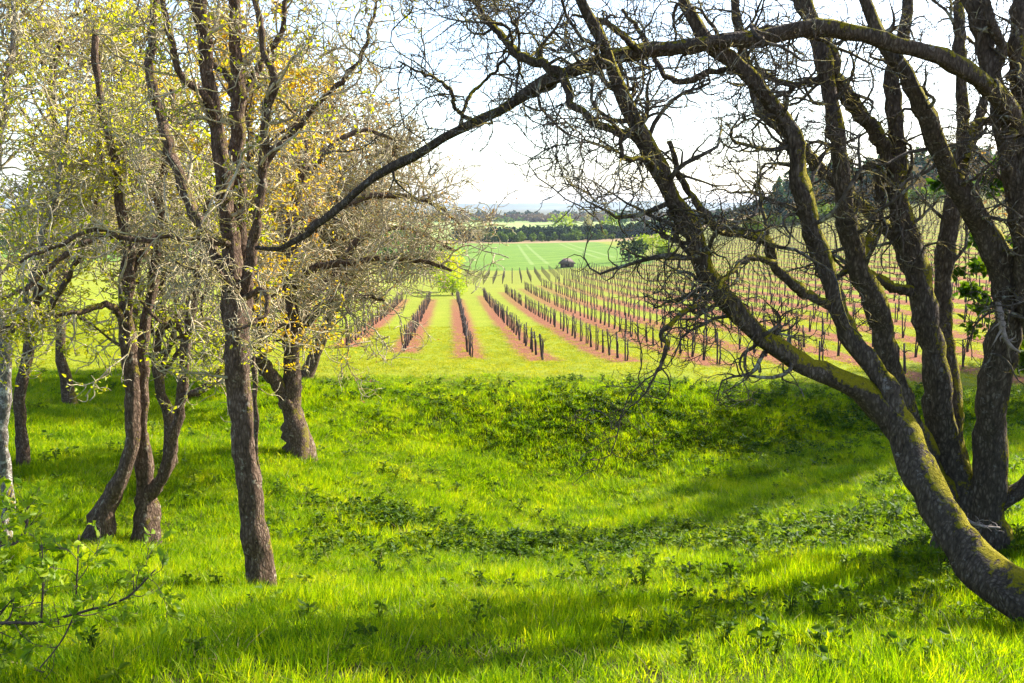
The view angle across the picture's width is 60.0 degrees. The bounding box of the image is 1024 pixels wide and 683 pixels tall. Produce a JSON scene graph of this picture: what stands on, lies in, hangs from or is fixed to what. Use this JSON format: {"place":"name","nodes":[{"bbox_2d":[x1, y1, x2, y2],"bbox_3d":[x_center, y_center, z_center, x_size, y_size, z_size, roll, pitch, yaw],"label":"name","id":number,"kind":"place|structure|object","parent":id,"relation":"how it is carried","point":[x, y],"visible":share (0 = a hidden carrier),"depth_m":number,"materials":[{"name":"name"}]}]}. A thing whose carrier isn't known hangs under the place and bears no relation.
{"place":"outdoors","nodes":[
{"label":"outdoors","id":0,"kind":"place"},
{"bbox_2d":[2,201,751,209],"bbox_3d":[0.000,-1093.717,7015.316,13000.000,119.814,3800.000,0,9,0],"label":"hills","id":1,"kind":"structure","parent":0,"point":[549,205],"depth_m":5739.35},
{"bbox_2d":[0,0,1011,204],"label":"sky","id":2,"kind":"structure","parent":0,"point":[495,186],"materials":[{"name":"white"}]},
{"bbox_2d":[0,192,1023,682],"bbox_3d":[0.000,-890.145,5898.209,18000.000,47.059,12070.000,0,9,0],"label":"ground","id":3,"kind":"structure","parent":0,"point":[526,256],"depth_m":62.15,"materials":[{"name":"green plant"}]},
{"bbox_2d":[0,0,171,404],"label":"oak tree","id":4,"kind":"object","parent":3,"relation":"on","point":[62,367],"visible":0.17,"depth_m":23.53,"materials":[{"name":"green plant"}]},
{"bbox_2d":[0,0,185,541],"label":"birch tree","id":5,"kind":"object","parent":3,"relation":"on","point":[14,49],"visible":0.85,"depth_m":11.30,"materials":[{"name":"green plant"}]},
{"bbox_2d":[0,0,185,467],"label":"oak tree","id":6,"kind":"object","parent":3,"relation":"on","point":[22,446],"visible":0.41,"depth_m":16.48,"materials":[{"name":"green plant"}]},
{"bbox_2d":[0,475,186,679],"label":"leafy shrub","id":7,"kind":"object","parent":3,"relation":"on","point":[24,589],"visible":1,"depth_m":4.88,"materials":[{"name":"green plant"}]},
{"bbox_2d":[0,4,245,543],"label":"oak tree","id":8,"kind":"object","parent":3,"relation":"on","point":[101,513],"visible":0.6,"depth_m":11.75,"materials":[{"name":"green plant"}]},
{"bbox_2d":[24,0,222,339],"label":"oak tree","id":9,"kind":"object","parent":3,"relation":"on","point":[144,5],"visible":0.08,"depth_m":26.00,"materials":[{"name":"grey plant"}]},
{"bbox_2d":[57,58,267,467],"bbox_3d":[-6.924,-1.482,17.900,3.736,8.701,4.434,0,9,0],"label":"oak tree","id":10,"kind":"object","parent":3,"relation":"on","point":[159,381],"visible":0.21,"depth_m":17.67,"materials":[{"name":"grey plant"}]},
{"bbox_2d":[62,54,283,545],"bbox_3d":[-4.291,-0.195,11.684,2.515,7.129,2.904,0,9,0],"label":"oak tree","id":11,"kind":"object","parent":3,"relation":"on","point":[147,514],"visible":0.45,"depth_m":12.09,"materials":[{"name":"grey plant"}]},
{"bbox_2d":[0,218,431,251],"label":"wood","id":12,"kind":"object","parent":3,"relation":"on","point":[385,235],"visible":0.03,"depth_m":341.12,"materials":[{"name":"green plant"}]},
{"bbox_2d":[0,0,439,587],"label":"oak tree","id":13,"kind":"object","parent":3,"relation":"on","point":[232,264],"visible":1,"depth_m":9.59,"materials":[{"name":"grey plant"}]},
{"bbox_2d":[122,16,371,471],"bbox_3d":[-4.559,-1.280,16.090,4.204,9.027,4.071,-4,9,-22],"label":"tree","id":14,"kind":"object","parent":3,"relation":"on","point":[289,206],"visible":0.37,"depth_m":15.92,"materials":[{"name":"green plant"}]},
{"bbox_2d":[151,0,357,376],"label":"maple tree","id":15,"kind":"object","parent":3,"relation":"on","point":[298,75],"visible":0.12,"depth_m":29.05,"materials":[{"name":"plant"}]},
{"bbox_2d":[214,135,366,373],"bbox_3d":[-6.432,-2.032,25.868,4.199,8.482,4.543,-5,10,-29],"label":"oak tree","id":16,"kind":"object","parent":3,"relation":"on","point":[302,216],"visible":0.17,"depth_m":25.34,"materials":[{"name":"grey plant"}]},
{"bbox_2d":[246,20,434,368],"bbox_3d":[-6.804,-5.197,32.820,7.065,13.092,7.590,-6,10,-34],"label":"oak tree","id":17,"kind":"object","parent":3,"relation":"on","point":[333,65],"visible":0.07,"depth_m":31.81,"materials":[{"name":"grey plant"}]},
{"bbox_2d":[345,324,350,345],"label":"grapevine","id":18,"kind":"object","parent":3,"relation":"on","point":[346,339],"visible":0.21,"depth_m":48.41,"materials":[{"name":"brown plant"}]},
{"bbox_2d":[267,81,432,378],"bbox_3d":[-5.439,-3.420,29.812,5.426,10.096,4.710,2,9,13],"label":"oak tree","id":19,"kind":"object","parent":3,"relation":"on","point":[313,365],"visible":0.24,"depth_m":29.41,"materials":[{"name":"brown plant"}]},
{"bbox_2d":[349,319,353,342],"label":"grapevine","id":20,"kind":"object","parent":3,"relation":"on","point":[351,331],"visible":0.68,"depth_m":50.39,"materials":[{"name":"brown plant"}]},
{"bbox_2d":[193,39,517,461],"bbox_3d":[-3.558,-1.784,20.291,7.420,9.608,6.466,0,9,0],"label":"oak tree","id":21,"kind":"object","parent":3,"relation":"on","point":[296,434],"visible":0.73,"depth_m":19.78,"materials":[{"name":"brown plant"}]},
{"bbox_2d":[351,246,452,272],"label":"wood","id":22,"kind":"object","parent":3,"relation":"on","point":[409,263],"visible":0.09,"depth_m":199.35,"materials":[{"name":"green plant"}]},
{"bbox_2d":[399,327,407,351],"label":"grapevine","id":23,"kind":"object","parent":3,"relation":"on","point":[403,347],"visible":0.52,"depth_m":45.16,"materials":[{"name":"brown plant"}]},
{"bbox_2d":[404,324,407,348],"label":"grapevine","id":24,"kind":"object","parent":3,"relation":"on","point":[405,330],"visible":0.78,"depth_m":47.19,"materials":[{"name":"brown plant"}]},
{"bbox_2d":[209,263,613,284],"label":"distant vines","id":25,"kind":"object","parent":3,"relation":"on","point":[545,273],"visible":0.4,"depth_m":166.12,"materials":[{"name":"green plant"}]},
{"bbox_2d":[429,239,465,291],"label":"bush","id":26,"kind":"object","parent":3,"relation":"on","point":[452,264],"visible":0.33,"depth_m":123.91,"materials":[{"name":"yellow plant"}]},
{"bbox_2d":[433,265,469,294],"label":"bush","id":27,"kind":"object","parent":3,"relation":"on","point":[460,284],"visible":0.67,"depth_m":115.43,"materials":[{"name":"green plant"}]},
{"bbox_2d":[463,330,468,351],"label":"grapevine","id":28,"kind":"object","parent":3,"relation":"on","point":[467,350],"visible":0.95,"depth_m":45.82,"materials":[{"name":"brown plant"}]},
{"bbox_2d":[461,228,472,242],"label":"broadleaf tree","id":29,"kind":"object","parent":3,"relation":"on","point":[465,241],"visible":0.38,"depth_m":474.20,"materials":[{"name":"green plant"}]},
{"bbox_2d":[465,331,473,356],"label":"grapevine","id":30,"kind":"object","parent":3,"relation":"on","point":[471,344],"visible":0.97,"depth_m":41.99,"materials":[{"name":"brown plant"}]},
{"bbox_2d":[468,330,472,354],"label":"grapevine","id":31,"kind":"object","parent":3,"relation":"on","point":[469,342],"visible":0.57,"depth_m":43.84,"materials":[{"name":"brown plant"}]},
{"bbox_2d":[471,223,485,240],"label":"broadleaf tree","id":32,"kind":"object","parent":3,"relation":"on","point":[480,228],"visible":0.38,"depth_m":476.23,"materials":[{"name":"green plant"}]},
{"bbox_2d":[510,312,512,330],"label":"grapevine","id":33,"kind":"object","parent":3,"relation":"on","point":[511,322],"visible":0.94,"depth_m":61.02,"materials":[{"name":"brown plant"}]},
{"bbox_2d":[0,364,1023,682],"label":"long grass","id":34,"kind":"structure","parent":3,"relation":"on","point":[278,626],"depth_m":12.29,"materials":[{"name":"green plant"}]},
{"bbox_2d":[0,369,1023,682],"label":"leafy weeds","id":35,"kind":"object","parent":3,"relation":"on","point":[722,539],"visible":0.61,"depth_m":13.58,"materials":[{"name":"green plant"}]},
{"bbox_2d":[4,302,1023,389],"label":"short grass","id":36,"kind":"structure","parent":3,"relation":"on","point":[504,363],"depth_m":40.31,"materials":[{"name":"plant"}]},
{"bbox_2d":[512,313,515,332],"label":"grapevine","id":37,"kind":"object","parent":3,"relation":"on","point":[513,323],"visible":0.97,"depth_m":59.12,"materials":[{"name":"brown plant"}]},
{"bbox_2d":[514,315,518,334],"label":"grapevine","id":38,"kind":"object","parent":3,"relation":"on","point":[516,325],"visible":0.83,"depth_m":57.11,"materials":[{"name":"brown plant"}]},
{"bbox_2d":[517,321,522,339],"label":"grapevine","id":39,"kind":"object","parent":3,"relation":"on","point":[518,330],"visible":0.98,"depth_m":53.29,"materials":[{"name":"brown plant"}]},
{"bbox_2d":[523,322,527,345],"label":"grapevine","id":40,"kind":"object","parent":3,"relation":"on","point":[526,339],"visible":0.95,"depth_m":49.46,"materials":[{"name":"brown plant"}]},
{"bbox_2d":[530,332,536,351],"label":"grapevine","id":41,"kind":"object","parent":3,"relation":"on","point":[532,341],"visible":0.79,"depth_m":45.72,"materials":[{"name":"brown plant"}]},
{"bbox_2d":[532,331,536,354],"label":"grapevine","id":42,"kind":"object","parent":3,"relation":"on","point":[535,343],"visible":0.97,"depth_m":43.76,"materials":[{"name":"brown plant"}]},
{"bbox_2d":[537,334,548,359],"bbox_3d":[1.420,0.285,40.070,0.439,1.306,1.105,-1,9,-8],"label":"grapevine","id":43,"kind":"object","parent":3,"relation":"on","point":[542,350],"visible":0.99,"depth_m":39.98,"materials":[{"name":"brown plant"}]},
{"bbox_2d":[483,228,614,241],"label":"hedgerow","id":44,"kind":"object","parent":3,"relation":"on","point":[573,235],"visible":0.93,"depth_m":483.86,"materials":[{"name":"green plant"}]},
{"bbox_2d":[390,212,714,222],"bbox_3d":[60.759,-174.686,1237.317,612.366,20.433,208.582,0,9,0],"label":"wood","id":45,"kind":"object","parent":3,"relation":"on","point":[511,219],"visible":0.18,"depth_m":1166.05,"materials":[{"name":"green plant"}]},
{"bbox_2d":[553,309,556,326],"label":"grapevine","id":46,"kind":"object","parent":3,"relation":"on","point":[554,314],"visible":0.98,"depth_m":62.69,"materials":[{"name":"brown plant"}]},
{"bbox_2d":[372,206,738,221],"bbox_3d":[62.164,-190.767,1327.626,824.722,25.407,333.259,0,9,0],"label":"wood","id":47,"kind":"object","parent":3,"relation":"on","point":[534,217],"visible":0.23,"depth_m":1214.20,"materials":[{"name":"green plant"}]},
{"bbox_2d":[547,211,576,226],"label":"broadleaf tree","id":48,"kind":"object","parent":3,"relation":"on","point":[569,220],"visible":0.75,"depth_m":553.77,"materials":[{"name":"green plant"}]},
{"bbox_2d":[560,310,565,330],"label":"grapevine","id":49,"kind":"object","parent":3,"relation":"on","point":[563,320],"visible":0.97,"depth_m":58.78,"materials":[{"name":"brown plant"}]},
{"bbox_2d":[558,258,575,267],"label":"shed","id":50,"kind":"structure","parent":3,"relation":"on","point":[564,262],"depth_m":203.49,"materials":[{"name":"grey metal"}]},
{"bbox_2d":[566,315,571,333],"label":"grapevine","id":51,"kind":"object","parent":3,"relation":"on","point":[568,324],"visible":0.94,"depth_m":56.92,"materials":[{"name":"brown plant"}]},
{"bbox_2d":[569,313,573,335],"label":"grapevine","id":52,"kind":"object","parent":3,"relation":"on","point":[572,325],"visible":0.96,"depth_m":54.98,"materials":[{"name":"brown plant"}]},
{"bbox_2d":[574,316,577,338],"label":"grapevine","id":53,"kind":"object","parent":3,"relation":"on","point":[575,327],"visible":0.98,"depth_m":53.27,"materials":[{"name":"brown plant"}]},
{"bbox_2d":[576,318,582,340],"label":"grapevine","id":54,"kind":"object","parent":3,"relation":"on","point":[581,324],"visible":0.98,"depth_m":51.28,"materials":[{"name":"brown plant"}]},
{"bbox_2d":[449,213,713,240],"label":"wood","id":55,"kind":"object","parent":3,"relation":"on","point":[548,230],"visible":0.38,"depth_m":501.37,"materials":[{"name":"green plant"}]},
{"bbox_2d":[583,323,588,343],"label":"grapevine","id":56,"kind":"object","parent":3,"relation":"on","point":[587,341],"visible":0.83,"depth_m":49.39,"materials":[{"name":"brown plant"}]},
{"bbox_2d":[583,213,594,225],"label":"broadleaf tree","id":57,"kind":"object","parent":3,"relation":"on","point":[589,220],"visible":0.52,"depth_m":554.48,"materials":[{"name":"green plant"}]},
{"bbox_2d":[587,324,591,346],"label":"grapevine","id":58,"kind":"object","parent":3,"relation":"on","point":[589,327],"visible":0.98,"depth_m":47.52,"materials":[{"name":"brown plant"}]},
{"bbox_2d":[593,324,598,349],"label":"grapevine","id":59,"kind":"object","parent":3,"relation":"on","point":[596,345],"visible":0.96,"depth_m":45.61,"materials":[{"name":"brown plant"}]},
{"bbox_2d":[601,329,605,352],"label":"grapevine","id":60,"kind":"object","parent":3,"relation":"on","point":[602,342],"visible":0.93,"depth_m":43.79,"materials":[{"name":"brown plant"}]},
{"bbox_2d":[604,305,607,324],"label":"grapevine","id":61,"kind":"object","parent":3,"relation":"on","point":[605,315],"visible":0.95,"depth_m":62.44,"materials":[{"name":"brown plant"}]},
{"bbox_2d":[608,307,610,326],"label":"grapevine","id":62,"kind":"object","parent":3,"relation":"on","point":[609,317],"visible":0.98,"depth_m":60.55,"materials":[{"name":"brown plant"}]},
{"bbox_2d":[601,213,618,225],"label":"broadleaf tree","id":63,"kind":"object","parent":3,"relation":"on","point":[611,222],"visible":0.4,"depth_m":548.65,"materials":[{"name":"green plant"}]},
{"bbox_2d":[606,329,615,354],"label":"grapevine","id":64,"kind":"object","parent":3,"relation":"on","point":[609,348],"visible":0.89,"depth_m":41.76,"materials":[{"name":"brown plant"}]},
{"bbox_2d":[611,311,617,328],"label":"grapevine","id":65,"kind":"object","parent":3,"relation":"on","point":[614,319],"visible":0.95,"depth_m":58.66,"materials":[{"name":"brown plant"}]},
{"bbox_2d":[613,333,618,357],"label":"grapevine","id":66,"kind":"object","parent":3,"relation":"on","point":[617,347],"visible":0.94,"depth_m":39.88,"materials":[{"name":"brown plant"}]},
{"bbox_2d":[615,209,628,225],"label":"fir tree","id":67,"kind":"object","parent":3,"relation":"on","point":[622,221],"visible":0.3,"depth_m":568.65,"materials":[{"name":"green plant"}]},
{"bbox_2d":[621,332,630,360],"bbox_3d":[4.817,0.287,37.898,0.503,1.322,1.104,-1,9,-5],"label":"grapevine","id":68,"kind":"object","parent":3,"relation":"on","point":[625,338],"visible":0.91,"depth_m":37.97,"materials":[{"name":"brown plant"}]},
{"bbox_2d":[628,315,633,336],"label":"grapevine","id":69,"kind":"object","parent":3,"relation":"on","point":[632,325],"visible":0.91,"depth_m":52.85,"materials":[{"name":"brown plant"}]},
{"bbox_2d":[615,233,648,260],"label":"bush","id":70,"kind":"object","parent":3,"relation":"on","point":[632,248],"visible":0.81,"depth_m":213.66,"materials":[{"name":"green plant"}]},
{"bbox_2d":[254,0,1023,555],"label":"oak tree","id":71,"kind":"object","parent":3,"relation":"on","point":[996,496],"visible":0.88,"depth_m":8.45,"materials":[{"name":"brown plant"}]},
{"bbox_2d":[989,301,1020,362],"bbox_3d":[4.985,-0.088,8.989,0.224,0.625,0.284,-7,11,-38],"label":"dead branch","id":72,"kind":"object","parent":71,"relation":"hanging from","point":[1002,328],"visible":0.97,"depth_m":8.98,"materials":[{"name":"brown wood"}]},
{"bbox_2d":[637,303,641,319],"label":"grapevine","id":73,"kind":"object","parent":3,"relation":"on","point":[639,311],"visible":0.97,"depth_m":66.32,"materials":[{"name":"brown plant"}]},
{"bbox_2d":[643,303,645,320],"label":"grapevine","id":74,"kind":"object","parent":3,"relation":"on","point":[643,312],"visible":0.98,"depth_m":64.53,"materials":[{"name":"brown plant"}]},
{"bbox_2d":[632,230,672,254],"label":"bush","id":75,"kind":"object","parent":3,"relation":"on","point":[646,239],"visible":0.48,"depth_m":230.56,"materials":[{"name":"green plant"}]},
{"bbox_2d":[652,324,654,344],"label":"grapevine","id":76,"kind":"object","parent":3,"relation":"on","point":[653,329],"visible":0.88,"depth_m":47.41,"materials":[{"name":"brown plant"}]},
{"bbox_2d":[293,380,1023,559],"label":"brambles","id":77,"kind":"object","parent":3,"relation":"on","point":[400,519],"visible":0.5,"depth_m":25.79,"materials":[{"name":"green plant"}]},
{"bbox_2d":[653,242,675,254],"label":"bush","id":78,"kind":"object","parent":3,"relation":"on","point":[662,249],"visible":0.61,"depth_m":203.75,"materials":[{"name":"green plant"}]},
{"bbox_2d":[691,326,697,356],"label":"grapevine","id":79,"kind":"object","parent":3,"relation":"on","point":[692,352],"visible":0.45,"depth_m":39.66,"materials":[{"name":"brown plant"}]},
{"bbox_2d":[372,0,1023,622],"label":"oak tree","id":80,"kind":"object","parent":3,"relation":"on","point":[982,568],"visible":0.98,"depth_m":7.52,"materials":[{"name":"brown plant"}]},
{"bbox_2d":[387,192,1023,339],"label":"distant vines","id":81,"kind":"object","parent":3,"relation":"on","point":[493,305],"visible":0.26,"depth_m":115.39,"materials":[{"name":"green plant"}]},
{"bbox_2d":[702,331,710,359],"bbox_3d":[8.269,0.229,37.790,0.276,1.390,1.075,1,9,8],"label":"grapevine","id":82,"kind":"object","parent":3,"relation":"on","point":[703,357],"visible":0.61,"depth_m":37.81,"materials":[{"name":"brown plant"}]},
{"bbox_2d":[711,332,724,364],"bbox_3d":[8.299,0.346,35.885,0.503,1.418,1.104,-1,9,-4],"label":"grapevine","id":83,"kind":"object","parent":3,"relation":"on","point":[717,349],"visible":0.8,"depth_m":35.96,"materials":[{"name":"brown plant"}]},
{"bbox_2d":[668,199,768,231],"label":"wood","id":84,"kind":"object","parent":3,"relation":"on","point":[719,211],"visible":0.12,"depth_m":508.00,"materials":[{"name":"green plant"}]},
{"bbox_2d":[735,328,740,348],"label":"grapevine","id":85,"kind":"object","parent":3,"relation":"on","point":[739,336],"visible":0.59,"depth_m":43.22,"materials":[{"name":"brown plant"}]},
{"bbox_2d":[790,295,794,312],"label":"grapevine","id":86,"kind":"object","parent":3,"relation":"on","point":[791,302],"visible":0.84,"depth_m":62.36,"materials":[{"name":"brown plant"}]},
{"bbox_2d":[800,325,806,346],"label":"grapevine","id":87,"kind":"object","parent":3,"relation":"on","point":[802,328],"visible":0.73,"depth_m":43.61,"materials":[{"name":"brown plant"}]},
{"bbox_2d":[809,312,813,331],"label":"grapevine","id":88,"kind":"object","parent":3,"relation":"on","point":[809,322],"visible":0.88,"depth_m":51.02,"materials":[{"name":"brown plant"}]},
{"bbox_2d":[606,0,1023,553],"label":"oak tree","id":89,"kind":"object","parent":3,"relation":"on","point":[931,321],"visible":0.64,"depth_m":9.80,"materials":[{"name":"brown plant"}]},
{"bbox_2d":[817,341,827,360],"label":"grapevine","id":90,"kind":"object","parent":3,"relation":"on","point":[820,347],"visible":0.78,"depth_m":33.95,"materials":[{"name":"brown plant"}]},
{"bbox_2d":[821,324,826,351],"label":"grapevine","id":91,"kind":"object","parent":3,"relation":"on","point":[822,345],"visible":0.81,"depth_m":41.57,"materials":[{"name":"brown plant"}]},
{"bbox_2d":[837,340,840,355],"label":"grapevine","id":92,"kind":"object","parent":3,"relation":"on","point":[838,349],"visible":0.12,"depth_m":39.79,"materials":[{"name":"brown plant"}]},
{"bbox_2d":[850,303,858,321],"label":"grapevine","id":93,"kind":"object","parent":3,"relation":"on","point":[854,312],"visible":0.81,"depth_m":52.68,"materials":[{"name":"brown plant"}]},
{"bbox_2d":[743,180,998,229],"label":"hedgerow","id":94,"kind":"object","parent":3,"relation":"on","point":[913,193],"visible":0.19,"depth_m":250.56,"materials":[{"name":"green plant"}]},
{"bbox_2d":[763,145,996,223],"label":"hillside forest","id":95,"kind":"object","parent":3,"relation":"on","point":[785,184],"visible":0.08,"depth_m":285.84,"materials":[{"name":"green plant"}]},
{"bbox_2d":[894,303,898,321],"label":"grapevine","id":96,"kind":"object","parent":3,"relation":"on","point":[895,320],"visible":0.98,"depth_m":54.32,"materials":[{"name":"brown plant"}]},
{"bbox_2d":[899,312,906,337],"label":"grapevine","id":97,"kind":"object","parent":3,"relation":"on","point":[903,333],"visible":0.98,"depth_m":46.98,"materials":[{"name":"brown plant"}]},
{"bbox_2d":[900,343,912,373],"bbox_3d":[15.084,0.697,34.013,0.288,1.296,1.076,-3,9,-19],"label":"grapevine","id":98,"kind":"object","parent":3,"relation":"on","point":[904,359],"visible":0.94,"depth_m":33.96,"materials":[{"name":"brown plant"}]},
{"bbox_2d":[914,334,918,356],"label":"grapevine","id":99,"kind":"object","parent":3,"relation":"on","point":[916,350],"visible":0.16,"depth_m":39.59,"materials":[{"name":"brown plant"}]},
{"bbox_2d":[956,339,972,367],"bbox_3d":[18.271,0.550,35.815,0.439,1.330,1.105,0,9,2],"label":"grapevine","id":100,"kind":"object","parent":3,"relation":"on","point":[963,355],"visible":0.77,"depth_m":35.70,"materials":[{"name":"brown plant"}]},
{"bbox_2d":[963,303,967,322],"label":"grapevine","id":101,"kind":"object","parent":3,"relation":"on","point":[964,313],"visible":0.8,"depth_m":52.81,"materials":[{"name":"brown plant"}]},
{"bbox_2d":[921,155,1023,373],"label":"bush","id":102,"kind":"object","parent":3,"relation":"on","point":[976,265],"visible":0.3,"depth_m":12.46,"materials":[{"name":"green plant"}]},
{"bbox_2d":[967,515,1004,532],"bbox_3d":[4.677,1.809,8.948,0.498,0.261,0.192,8,12,43],"label":"fallen branch","id":103,"kind":"object","parent":3,"relation":"on","point":[979,525],"visible":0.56,"depth_m":8.87,"materials":[{"name":"grey wood"}]},
{"bbox_2d":[971,27,1010,249],"bbox_3d":[21.108,-6.638,29.262,10.429,16.924,10.294,3,9,22],"label":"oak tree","id":104,"kind":"object","parent":3,"relation":"on","point":[1002,195],"visible":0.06,"depth_m":30.93,"materials":[{"name":"green plant"}]},
{"bbox_2d":[975,64,1009,236],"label":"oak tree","id":105,"kind":"object","parent":3,"relation":"on","point":[985,201],"visible":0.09,"depth_m":40.46,"materials":[{"name":"green plant"}]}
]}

